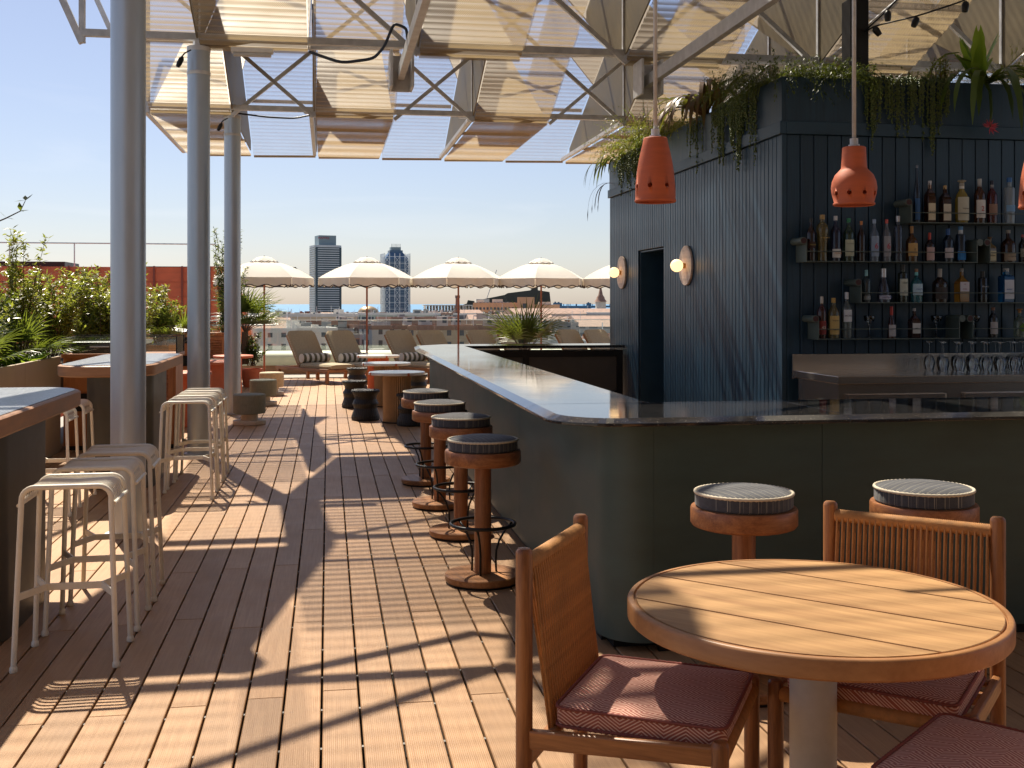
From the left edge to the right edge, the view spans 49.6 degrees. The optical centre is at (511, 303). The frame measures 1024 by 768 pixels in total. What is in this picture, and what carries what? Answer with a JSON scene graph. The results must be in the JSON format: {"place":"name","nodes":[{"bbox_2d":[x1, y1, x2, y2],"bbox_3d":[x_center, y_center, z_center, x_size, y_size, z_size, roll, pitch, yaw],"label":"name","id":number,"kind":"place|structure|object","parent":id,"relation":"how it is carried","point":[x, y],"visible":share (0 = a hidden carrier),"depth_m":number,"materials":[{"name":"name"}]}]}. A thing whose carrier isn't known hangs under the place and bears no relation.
{"place":"outdoors","nodes":[
{"label":"outdoors","id":0,"kind":"place"},
{"bbox_2d":[72,341,109,352],"bbox_3d":[-4.782,0.499,12.801,0.500,0.130,0.377,0,0,-9],"label":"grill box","id":1,"kind":"object","parent":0,"point":[94,346],"visible":0.63,"depth_m":12.64,"materials":[{"name":"silver metal"}]},
{"bbox_2d":[210,226,248,331],"bbox_3d":[-5.658,-0.242,22.231,0.767,2.885,0.616,0,0,-9],"label":"tall shrub","id":2,"kind":"object","parent":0,"point":[220,281],"visible":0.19,"depth_m":22.09,"materials":[{"name":"green plant"}]},
{"bbox_2d":[61,372,427,443],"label":"roof slab","id":3,"kind":"structure","parent":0,"point":[312,376],"depth_m":24.88,"materials":[{"name":"concrete"}]},
{"bbox_2d":[0,242,275,416],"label":"red roof enclosure","id":4,"kind":"object","parent":3,"relation":"on","point":[175,278],"visible":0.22,"depth_m":30.82,"materials":[{"name":"metal"}]},
{"bbox_2d":[213,256,314,371],"bbox_3d":[-5.458,0.290,24.434,1.914,2.720,2.170,0,0,15],"label":"parasol","id":5,"kind":"object","parent":3,"relation":"on","point":[267,272],"visible":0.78,"depth_m":23.88,"materials":[{"name":"white fabric"}]},
{"bbox_2d":[318,257,414,374],"bbox_3d":[-3.244,0.290,24.802,1.914,2.720,2.170,0,0,13],"label":"parasol","id":6,"kind":"object","parent":3,"relation":"on","point":[367,272],"visible":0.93,"depth_m":24.22,"materials":[{"name":"white fabric"}]},
{"bbox_2d":[242,349,561,373],"bbox_3d":[-1.841,1.380,26.648,9.500,0.540,0.740,0,0,-9],"label":"terrace bench","id":7,"kind":"object","parent":3,"relation":"on","point":[273,359],"visible":0.11,"depth_m":25.75,"materials":[{"name":"orange fabric"}]},
{"bbox_2d":[411,257,503,343],"bbox_3d":[-1.216,0.290,25.139,1.914,2.720,2.170,0,0,11],"label":"parasol","id":8,"kind":"object","parent":3,"relation":"on","point":[454,273],"visible":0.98,"depth_m":24.52,"materials":[{"name":"white fabric"}]},
{"bbox_2d":[0,377,1023,767],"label":"deck","id":9,"kind":"structure","parent":3,"relation":"on","point":[312,609],"depth_m":5.45,"materials":[{"name":"wood"}]},
{"bbox_2d":[0,387,80,642],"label":"mosaic bar table","id":10,"kind":"object","parent":9,"relation":"on","point":[26,413],"visible":0.94,"depth_m":5.71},
{"bbox_2d":[45,408,81,516],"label":"bar stool","id":11,"kind":"object","parent":9,"relation":"on","point":[75,416],"visible":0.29,"depth_m":8.76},
{"bbox_2d":[45,399,96,501],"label":"bar stool","id":12,"kind":"object","parent":9,"relation":"on","point":[84,402],"visible":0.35,"depth_m":9.35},
{"bbox_2d":[9,472,133,673],"bbox_3d":[-2.049,1.234,5.194,0.476,0.832,0.426,0,0,-10],"label":"bar stool","id":13,"kind":"object","parent":9,"relation":"on","point":[107,482],"visible":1,"depth_m":5.17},
{"bbox_2d":[0,339,168,457],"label":"planter","id":14,"kind":"object","parent":9,"relation":"on","point":[40,373],"visible":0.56,"depth_m":11.79,"materials":[{"name":"concrete"}]},
{"bbox_2d":[0,289,22,366],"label":"leafy shrub","id":15,"kind":"object","parent":14,"relation":"on","point":[7,301],"visible":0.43,"depth_m":11.66,"materials":[{"name":"green plant"}]},
{"bbox_2d":[0,225,53,354],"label":"leafy shrub","id":16,"kind":"object","parent":14,"relation":"on","point":[27,295],"visible":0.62,"depth_m":12.44,"materials":[{"name":"green plant"}]},
{"bbox_2d":[3,307,79,357],"bbox_3d":[-5.277,0.348,11.897,1.201,0.657,1.037,0,0,20],"label":"fan palm","id":17,"kind":"object","parent":14,"relation":"in","point":[29,334],"visible":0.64,"depth_m":11.81,"materials":[{"name":"green plant"}]},
{"bbox_2d":[7,268,95,358],"bbox_3d":[-5.747,0.120,13.738,1.229,1.167,0.996,0,0,-9],"label":"leafy shrub","id":18,"kind":"object","parent":14,"relation":"on","point":[63,319],"visible":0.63,"depth_m":13.63,"materials":[{"name":"green plant"}]},
{"bbox_2d":[43,264,109,340],"bbox_3d":[-5.888,0.080,15.349,1.149,1.249,0.987,0,0,-9],"label":"leafy shrub","id":19,"kind":"object","parent":14,"relation":"on","point":[87,291],"visible":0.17,"depth_m":15.18,"materials":[{"name":"green plant"}]},
{"bbox_2d":[72,283,109,340],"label":"leafy shrub","id":20,"kind":"object","parent":14,"relation":"in","point":[100,324],"visible":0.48,"depth_m":14.83,"materials":[{"name":"green plant"}]},
{"bbox_2d":[146,283,186,346],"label":"leafy shrub","id":21,"kind":"object","parent":14,"relation":"in","point":[158,341],"visible":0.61,"depth_m":18.02,"materials":[{"name":"green plant"}]},
{"bbox_2d":[146,298,221,341],"bbox_3d":[-5.421,0.288,18.002,1.372,0.778,1.288,0,0,-40],"label":"leafy shrub","id":22,"kind":"object","parent":14,"relation":"in","point":[176,321],"visible":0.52,"depth_m":17.78,"materials":[{"name":"green plant"}]},
{"bbox_2d":[41,457,151,636],"bbox_3d":[-2.140,1.234,5.747,0.476,0.832,0.426,0,0,-10],"label":"bar stool","id":23,"kind":"object","parent":9,"relation":"on","point":[129,465],"visible":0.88,"depth_m":5.72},
{"bbox_2d":[67,444,164,605],"bbox_3d":[-2.237,1.234,6.299,0.476,0.832,0.426,0,0,-11],"label":"bar stool","id":24,"kind":"object","parent":9,"relation":"on","point":[147,451],"visible":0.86,"depth_m":6.27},
{"bbox_2d":[58,353,182,489],"bbox_3d":[-3.590,1.080,10.326,0.800,1.140,2.350,0,0,-9],"label":"mosaic bar table","id":25,"kind":"object","parent":9,"relation":"on","point":[95,371],"visible":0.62,"depth_m":9.85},
{"bbox_2d":[61,335,184,450],"bbox_3d":[-4.487,1.009,12.859,1.260,1.282,0.680,0,0,-9],"label":"service cabinet","id":26,"kind":"object","parent":9,"relation":"on","point":[174,381],"visible":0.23,"depth_m":12.61,"materials":[{"name":"orange wood"}]},
{"bbox_2d":[105,0,148,533],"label":"column","id":27,"kind":"structure","parent":9,"relation":"on","point":[127,221],"depth_m":7.84,"materials":[{"name":"silver metal"}]},
{"bbox_2d":[59,0,1023,163],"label":"canopy roof","id":28,"kind":"structure","parent":27,"relation":"on","point":[472,41],"depth_m":14.74,"materials":[{"name":"fabric"}]},
{"bbox_2d":[231,47,272,57],"bbox_3d":[-2.788,-2.697,11.904,0.440,0.085,0.100,0,0,-9],"label":"strip light","id":29,"kind":"object","parent":28,"relation":"attached to","point":[250,52],"visible":1,"depth_m":11.86,"materials":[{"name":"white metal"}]},
{"bbox_2d":[309,23,407,63],"bbox_3d":[-1.684,-2.875,12.236,1.103,0.460,0.091,0,0,-7],"label":"cable","id":30,"kind":"object","parent":28,"relation":"attached to","point":[364,59],"visible":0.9,"depth_m":12.24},
{"bbox_2d":[635,0,675,203],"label":"pendant lamp","id":31,"kind":"object","parent":28,"relation":"hanging from","point":[655,177],"visible":1,"depth_m":5.74,"materials":[{"name":"ceramic"}]},
{"bbox_2d":[831,0,876,206],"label":"pendant lamp","id":32,"kind":"object","parent":28,"relation":"hanging from","point":[854,177],"visible":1,"depth_m":5.92,"materials":[{"name":"ceramic"}]},
{"bbox_2d":[156,397,218,500],"bbox_3d":[-2.775,1.234,9.504,0.476,0.832,0.426,0,0,-9],"label":"bar stool","id":33,"kind":"object","parent":9,"relation":"on","point":[209,403],"visible":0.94,"depth_m":9.50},
{"bbox_2d":[166,322,223,369],"bbox_3d":[-6.193,1.009,21.876,1.170,1.282,0.630,0,0,-9],"label":"service cabinet","id":34,"kind":"object","parent":9,"relation":"on","point":[217,343],"visible":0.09,"depth_m":21.63,"materials":[{"name":"orange wood"}]},
{"bbox_2d":[166,392,224,489],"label":"bar stool","id":35,"kind":"object","parent":9,"relation":"on","point":[215,397],"visible":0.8,"depth_m":10.06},
{"bbox_2d":[184,41,213,455],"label":"column","id":36,"kind":"structure","parent":9,"relation":"on","point":[198,215],"depth_m":12.10,"materials":[{"name":"metal"}]},
{"bbox_2d":[175,388,229,479],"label":"bar stool","id":37,"kind":"object","parent":9,"relation":"on","point":[220,392],"visible":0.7,"depth_m":10.62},
{"bbox_2d":[210,360,223,407],"bbox_3d":[-4.695,1.282,17.771,0.700,0.735,0.700,0,0,-9],"label":"coral table","id":38,"kind":"object","parent":9,"relation":"on","point":[217,374],"visible":0.3,"depth_m":17.63,"materials":[{"name":"concrete"}]},
{"bbox_2d":[224,110,240,414],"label":"column","id":39,"kind":"structure","parent":9,"relation":"on","point":[232,255],"depth_m":16.54,"materials":[{"name":"metal"}]},
{"bbox_2d":[233,393,265,425],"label":"stool","id":40,"kind":"object","parent":9,"relation":"on","point":[248,407],"visible":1,"depth_m":15.05,"materials":[{"name":"fabric"}]},
{"bbox_2d":[242,368,262,386],"bbox_3d":[-5.183,1.470,22.049,0.441,0.360,0.441,0,0,-9],"label":"plant pot","id":41,"kind":"object","parent":9,"relation":"on","point":[248,374],"visible":0.83,"depth_m":21.89,"materials":[{"name":"orange ceramic"}]},
{"bbox_2d":[210,282,287,363],"bbox_3d":[-5.187,0.292,22.043,1.759,1.816,2.078,0,0,-9],"label":"fan palm","id":42,"kind":"object","parent":41,"relation":"in","point":[248,305],"visible":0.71,"depth_m":21.79,"materials":[{"name":"green plant"}]},
{"bbox_2d":[250,379,276,405],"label":"stool","id":43,"kind":"object","parent":9,"relation":"on","point":[268,387],"visible":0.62,"depth_m":17.96,"materials":[{"name":"fabric"}]},
{"bbox_2d":[276,330,354,384],"bbox_3d":[-4.161,1.113,23.577,0.780,1.073,2.050,0,0,-42],"label":"sun lounger","id":44,"kind":"object","parent":9,"relation":"on","point":[309,355],"visible":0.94,"depth_m":23.62,"materials":[{"name":"fabric"}]},
{"bbox_2d":[316,330,367,383],"bbox_3d":[-3.352,1.113,23.712,0.780,1.073,2.050,0,0,-42],"label":"sun lounger","id":45,"kind":"object","parent":9,"relation":"on","point":[343,346],"visible":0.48,"depth_m":23.88,"materials":[{"name":"fabric"}]},
{"bbox_2d":[342,380,366,408],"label":"woven stool","id":46,"kind":"object","parent":9,"relation":"on","point":[349,397],"visible":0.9,"depth_m":17.48,"materials":[{"name":"black wicker"}]},
{"bbox_2d":[351,388,379,420],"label":"woven stool","id":47,"kind":"object","parent":9,"relation":"on","point":[365,403],"visible":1,"depth_m":15.62,"materials":[{"name":"black wicker"}]},
{"bbox_2d":[362,361,410,406],"bbox_3d":[-2.023,1.297,17.860,0.784,0.705,0.784,0,0,-9],"label":"fluted table","id":48,"kind":"object","parent":9,"relation":"on","point":[383,365],"visible":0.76,"depth_m":17.69,"materials":[{"name":"brown wood"}]},
{"bbox_2d":[369,370,424,423],"bbox_3d":[-1.602,1.297,15.446,0.784,0.705,0.784,0,0,-9],"label":"fluted table","id":49,"kind":"object","parent":9,"relation":"on","point":[395,382],"visible":0.82,"depth_m":15.27,"materials":[{"name":"brown wood"}]},
{"bbox_2d":[384,330,428,382],"bbox_3d":[-2.098,1.113,23.971,0.780,1.073,2.050,0,0,-42],"label":"sun lounger","id":50,"kind":"object","parent":9,"relation":"on","point":[402,343],"visible":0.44,"depth_m":24.06,"materials":[{"name":"fabric"}]},
{"bbox_2d":[401,388,449,486],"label":"bar stool","id":51,"kind":"object","parent":9,"relation":"on","point":[408,400],"visible":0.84,"depth_m":10.11,"materials":[{"name":"brown wood"}]},
{"bbox_2d":[416,330,447,360],"bbox_3d":[-1.407,1.113,24.085,0.780,1.073,2.050,0,0,-42],"label":"sun lounger","id":52,"kind":"object","parent":9,"relation":"on","point":[430,337],"visible":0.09,"depth_m":24.38,"materials":[{"name":"fabric"}]},
{"bbox_2d":[412,399,467,511],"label":"bar stool","id":53,"kind":"object","parent":9,"relation":"on","point":[423,411],"visible":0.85,"depth_m":8.91,"materials":[{"name":"brown wood"}]},
{"bbox_2d":[429,412,492,541],"bbox_3d":[-0.364,1.214,7.897,0.452,0.872,0.452,0,0,18],"label":"bar stool","id":54,"kind":"object","parent":9,"relation":"on","point":[444,426],"visible":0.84,"depth_m":7.78,"materials":[{"name":"brown wood"}]},
{"bbox_2d":[466,330,499,349],"bbox_3d":[-0.322,1.113,24.265,0.780,1.073,2.050,0,0,-42],"label":"sun lounger","id":55,"kind":"object","parent":9,"relation":"on","point":[478,336],"visible":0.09,"depth_m":24.56,"materials":[{"name":"fabric"}]},
{"bbox_2d":[445,433,520,590],"bbox_3d":[-0.173,1.214,6.591,0.452,0.872,0.452,0,0,-27],"label":"bar stool","id":56,"kind":"object","parent":9,"relation":"on","point":[482,455],"visible":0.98,"depth_m":6.49,"materials":[{"name":"brown wood"}]},
{"bbox_2d":[516,513,759,767],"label":"rope chair","id":57,"kind":"object","parent":9,"relation":"on","point":[655,710],"visible":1,"depth_m":3.24,"materials":[{"name":"brown wood"}]},
{"bbox_2d":[414,343,1023,650],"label":"bar counter","id":58,"kind":"object","parent":9,"relation":"on","point":[626,475],"visible":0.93,"depth_m":5.44,"materials":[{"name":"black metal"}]},
{"bbox_2d":[690,482,797,707],"bbox_3d":[0.992,1.214,4.747,0.452,0.872,0.452,0,0,-29],"label":"bar stool","id":59,"kind":"object","parent":9,"relation":"on","point":[744,515],"visible":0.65,"depth_m":4.59,"materials":[{"name":"brown wood"}]},
{"bbox_2d":[608,76,1023,401],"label":"bar pavilion","id":60,"kind":"structure","parent":9,"relation":"on","point":[727,323],"depth_m":9.73,"materials":[{"name":"wood"}]},
{"bbox_2d":[582,123,641,173],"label":"fern","id":61,"kind":"object","parent":60,"relation":"on","point":[615,152],"visible":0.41,"depth_m":14.01,"materials":[{"name":"green plant"}]},
{"bbox_2d":[616,145,641,195],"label":"trailing pearls","id":62,"kind":"object","parent":60,"relation":"hanging from","point":[631,164],"visible":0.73,"depth_m":14.08,"materials":[{"name":"green plant"}]},
{"bbox_2d":[597,106,693,159],"bbox_3d":[1.742,-1.915,12.944,1.644,0.669,1.541,0,0,-9],"label":"fern","id":63,"kind":"object","parent":60,"relation":"on","point":[637,136],"visible":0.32,"depth_m":12.85,"materials":[{"name":"green plant"}]},
{"bbox_2d":[670,246,692,285],"bbox_3d":[1.789,-0.410,11.894,0.183,0.430,0.430,0,0,-9],"label":"wall light","id":64,"kind":"object","parent":60,"relation":"attached to","point":[682,265],"visible":1,"depth_m":11.85,"materials":[{"name":"stone"}]},
{"bbox_2d":[635,79,740,139],"bbox_3d":[1.763,-1.904,11.267,1.031,0.644,1.265,0,0,-9],"label":"strap plant","id":65,"kind":"object","parent":60,"relation":"on","point":[688,100],"visible":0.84,"depth_m":11.04,"materials":[{"name":"green plant"}]},
{"bbox_2d":[710,82,766,171],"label":"trailing pearls","id":66,"kind":"object","parent":60,"relation":"hanging from","point":[737,123],"visible":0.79,"depth_m":10.32,"materials":[{"name":"green plant"}]},
{"bbox_2d":[691,47,856,124],"bbox_3d":[2.314,-1.878,9.785,1.461,0.575,1.352,0,0,-44],"label":"coral cactus","id":67,"kind":"object","parent":60,"relation":"on","point":[756,83],"visible":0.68,"depth_m":9.58,"materials":[{"name":"green plant"}]},
{"bbox_2d":[768,54,904,103],"bbox_3d":[2.804,-1.889,9.553,1.062,0.460,1.163,0,0,31],"label":"coral cactus","id":68,"kind":"object","parent":60,"relation":"on","point":[831,70],"visible":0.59,"depth_m":9.37,"materials":[{"name":"green plant"}]},
{"bbox_2d":[842,0,868,78],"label":"roof post","id":69,"kind":"object","parent":60,"relation":"on","point":[862,25],"visible":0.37,"depth_m":9.67,"materials":[{"name":"black metal"}]},
{"bbox_2d":[802,315,965,339],"bbox_3d":[3.168,0.198,9.451,1.387,0.204,0.212,0,0,-9],"label":"bottle shelf","id":70,"kind":"object","parent":60,"relation":"attached to","point":[952,328],"visible":1,"depth_m":9.41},
{"bbox_2d":[842,292,852,338],"bbox_3d":[2.828,0.097,9.367,0.083,0.390,0.088,0,0,-9],"label":"bottle","id":71,"kind":"object","parent":70,"relation":"on","point":[847,316],"visible":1,"depth_m":9.34,"materials":[{"name":"clear glass"}]},
{"bbox_2d":[790,237,982,263],"bbox_3d":[3.197,-0.452,9.456,1.658,0.204,0.212,0,0,-9],"label":"bottle shelf","id":72,"kind":"object","parent":60,"relation":"attached to","point":[800,243],"visible":0.98,"depth_m":9.40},
{"bbox_2d":[816,215,828,260],"bbox_3d":[2.611,-0.553,9.332,0.106,0.391,0.111,0,0,-9],"label":"bottle","id":73,"kind":"object","parent":72,"relation":"on","point":[822,229],"visible":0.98,"depth_m":9.30,"materials":[{"name":"yellow glass"}]},
{"bbox_2d":[830,216,840,260],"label":"bottle","id":74,"kind":"object","parent":72,"relation":"on","point":[835,239],"visible":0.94,"depth_m":9.32,"materials":[{"name":"clear glass"}]},
{"bbox_2d":[843,218,853,260],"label":"bottle","id":75,"kind":"object","parent":72,"relation":"on","point":[848,238],"visible":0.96,"depth_m":9.34,"materials":[{"name":"green glass"}]},
{"bbox_2d":[860,73,950,155],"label":"trailing pearls","id":76,"kind":"object","parent":60,"relation":"hanging from","point":[889,83],"visible":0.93,"depth_m":9.56,"materials":[{"name":"green plant"}]},
{"bbox_2d":[844,279,1023,302],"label":"bottle shelf","id":77,"kind":"object","parent":60,"relation":"attached to","point":[855,290],"visible":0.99,"depth_m":9.40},
{"bbox_2d":[932,269,947,301],"bbox_3d":[3.667,-0.157,9.509,0.124,0.287,0.125,0,0,-9],"label":"bottle","id":78,"kind":"object","parent":77,"relation":"on","point":[939,283],"visible":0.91,"depth_m":9.46,"materials":[{"name":"brown glass"}]},
{"bbox_2d":[954,268,968,301],"bbox_3d":[3.869,-0.159,9.541,0.092,0.291,0.097,0,0,-9],"label":"bottle","id":79,"kind":"object","parent":77,"relation":"on","point":[961,288],"visible":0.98,"depth_m":9.50,"materials":[{"name":"orange glass"}]},
{"bbox_2d":[998,268,1013,301],"bbox_3d":[4.280,-0.161,9.609,0.098,0.295,0.102,0,0,-9],"label":"bottle","id":80,"kind":"object","parent":77,"relation":"on","point":[1005,286],"visible":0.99,"depth_m":9.57,"materials":[{"name":"blue glass"}]},
{"bbox_2d":[893,199,1023,225],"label":"bottle shelf","id":81,"kind":"object","parent":60,"relation":"attached to","point":[905,209],"visible":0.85,"depth_m":9.48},
{"bbox_2d":[924,181,935,221],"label":"bottle","id":82,"kind":"object","parent":81,"relation":"on","point":[929,200],"visible":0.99,"depth_m":9.46,"materials":[{"name":"brown glass"}]},
{"bbox_2d":[955,180,968,222],"bbox_3d":[3.869,-0.879,9.540,0.116,0.372,0.121,0,0,-9],"label":"bottle","id":83,"kind":"object","parent":81,"relation":"on","point":[961,201],"visible":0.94,"depth_m":9.50,"materials":[{"name":"yellow glass"}]},
{"bbox_2d":[974,179,985,222],"bbox_3d":[4.034,-0.885,9.568,0.094,0.385,0.100,0,0,-9],"label":"bottle","id":84,"kind":"object","parent":81,"relation":"on","point":[979,201],"visible":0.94,"depth_m":9.54,"materials":[{"name":"brown glass"}]},
{"bbox_2d":[1003,177,1014,222],"bbox_3d":[4.311,-0.893,9.616,0.092,0.400,0.093,0,0,-9],"label":"bottle","id":85,"kind":"object","parent":81,"relation":"on","point":[1009,197],"visible":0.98,"depth_m":9.58,"materials":[{"name":"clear glass"}]},
{"bbox_2d":[927,52,1023,131],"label":"leaf cactus","id":86,"kind":"object","parent":60,"relation":"on","point":[979,77],"visible":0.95,"depth_m":9.38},
{"bbox_2d":[952,25,1001,79],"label":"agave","id":87,"kind":"object","parent":60,"relation":"on","point":[976,53],"visible":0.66,"depth_m":9.67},
{"bbox_2d":[960,315,1023,338],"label":"bottle shelf","id":88,"kind":"object","parent":60,"relation":"attached to","point":[966,328],"visible":0.7,"depth_m":9.53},
{"bbox_2d":[627,559,1015,767],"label":"round table","id":89,"kind":"object","parent":9,"relation":"on","point":[814,631],"visible":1,"depth_m":3.21,"materials":[{"name":"brown wood"}]},
{"bbox_2d":[767,500,1005,767],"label":"rope chair","id":90,"kind":"object","parent":9,"relation":"on","point":[917,704],"visible":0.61,"depth_m":3.66,"materials":[{"name":"wood"}]},
{"bbox_2d":[792,352,1023,399],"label":"steel worktop","id":91,"kind":"object","parent":9,"relation":"on","point":[864,376],"visible":0.34,"depth_m":8.83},
{"bbox_2d":[869,479,979,577],"bbox_3d":[1.800,1.214,4.850,0.452,0.872,0.452,0,0,-42],"label":"bar stool","id":92,"kind":"object","parent":9,"relation":"on","point":[937,499],"visible":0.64,"depth_m":4.71,"materials":[{"name":"fabric"}]},
{"bbox_2d":[871,712,1023,767],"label":"rope chair","id":93,"kind":"object","parent":9,"relation":"on","point":[945,740],"visible":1,"depth_m":2.89,"materials":[{"name":"fabric"}]},
{"bbox_2d":[498,258,584,349],"bbox_3d":[0.669,0.290,25.452,1.914,2.720,2.170,0,0,8],"label":"parasol","id":94,"kind":"object","parent":3,"relation":"on","point":[541,273],"visible":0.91,"depth_m":24.80,"materials":[{"name":"white fabric"}]},
{"bbox_2d":[582,265,609,288],"bbox_3d":[2.612,0.290,25.774,1.914,2.720,2.170,0,0,6],"label":"parasol","id":95,"kind":"object","parent":3,"relation":"on","point":[599,279],"visible":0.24,"depth_m":25.22,"materials":[{"name":"white fabric"}]},
{"bbox_2d":[309,235,341,311],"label":"office tower","id":96,"kind":"structure","parent":0,"point":[325,254],"depth_m":2010.55,"materials":[{"name":"glass"}]},
{"bbox_2d":[265,304,609,312],"bbox_3d":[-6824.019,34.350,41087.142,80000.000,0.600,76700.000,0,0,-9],"label":"sea","id":97,"kind":"structure","parent":0,"point":[293,308],"depth_m":14101.37,"materials":[{"name":"liquid"}]},
{"bbox_2d":[407,312,504,348],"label":"house","id":98,"kind":"structure","parent":0,"point":[449,332],"depth_m":281.97,"materials":[{"name":"beige paint"}]},
{"bbox_2d":[0,0,1023,303],"label":"sky","id":99,"kind":"structure","parent":0,"point":[502,217],"materials":[{"name":"blue"}]},
{"bbox_3d":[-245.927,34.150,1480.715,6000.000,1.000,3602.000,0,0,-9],"label":"ground","id":100,"kind":"structure","parent":0,"visible":0},
{"bbox_2d":[252,321,337,350],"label":"house","id":101,"kind":"structure","parent":100,"relation":"on","point":[276,339],"depth_m":267.44,"materials":[{"name":"white paint"}]},
{"bbox_2d":[248,307,357,319],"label":"house","id":102,"kind":"structure","parent":100,"relation":"on","point":[306,316],"depth_m":434.56,"materials":[{"name":"beige paint"}]},
{"bbox_2d":[380,244,409,312],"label":"lattice tower","id":103,"kind":"structure","parent":100,"relation":"on","point":[395,300],"depth_m":2029.61,"materials":[{"name":"glass"}]},
{"bbox_2d":[347,318,471,349],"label":"house","id":104,"kind":"structure","parent":100,"relation":"on","point":[376,334],"depth_m":295.56,"materials":[{"name":"white paint"}]},
{"bbox_2d":[464,287,550,304],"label":"dark mound","id":105,"kind":"object","parent":100,"relation":"on","point":[513,296],"visible":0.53,"depth_m":1900.19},
{"bbox_2d":[473,297,559,312],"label":"orange office","id":106,"kind":"structure","parent":100,"relation":"on","point":[482,306],"depth_m":1050.04,"materials":[{"name":"stone"}]},
{"bbox_2d":[501,308,586,316],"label":"house","id":107,"kind":"structure","parent":100,"relation":"on","point":[569,312],"depth_m":593.49,"materials":[{"name":"white paint"}]},
{"bbox_3d":[0.223,1.350,16.662,0.630,0.600,0.630,0,0,-9],"label":"plant pot","id":108,"kind":"object","parent":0,"visible":0},
{"bbox_2d":[482,296,569,349],"bbox_3d":[0.184,0.422,16.785,1.364,1.217,1.510,0,0,-9],"label":"fan palm","id":109,"kind":"object","parent":108,"relation":"in","point":[523,330],"visible":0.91,"depth_m":16.53,"materials":[{"name":"green plant"}]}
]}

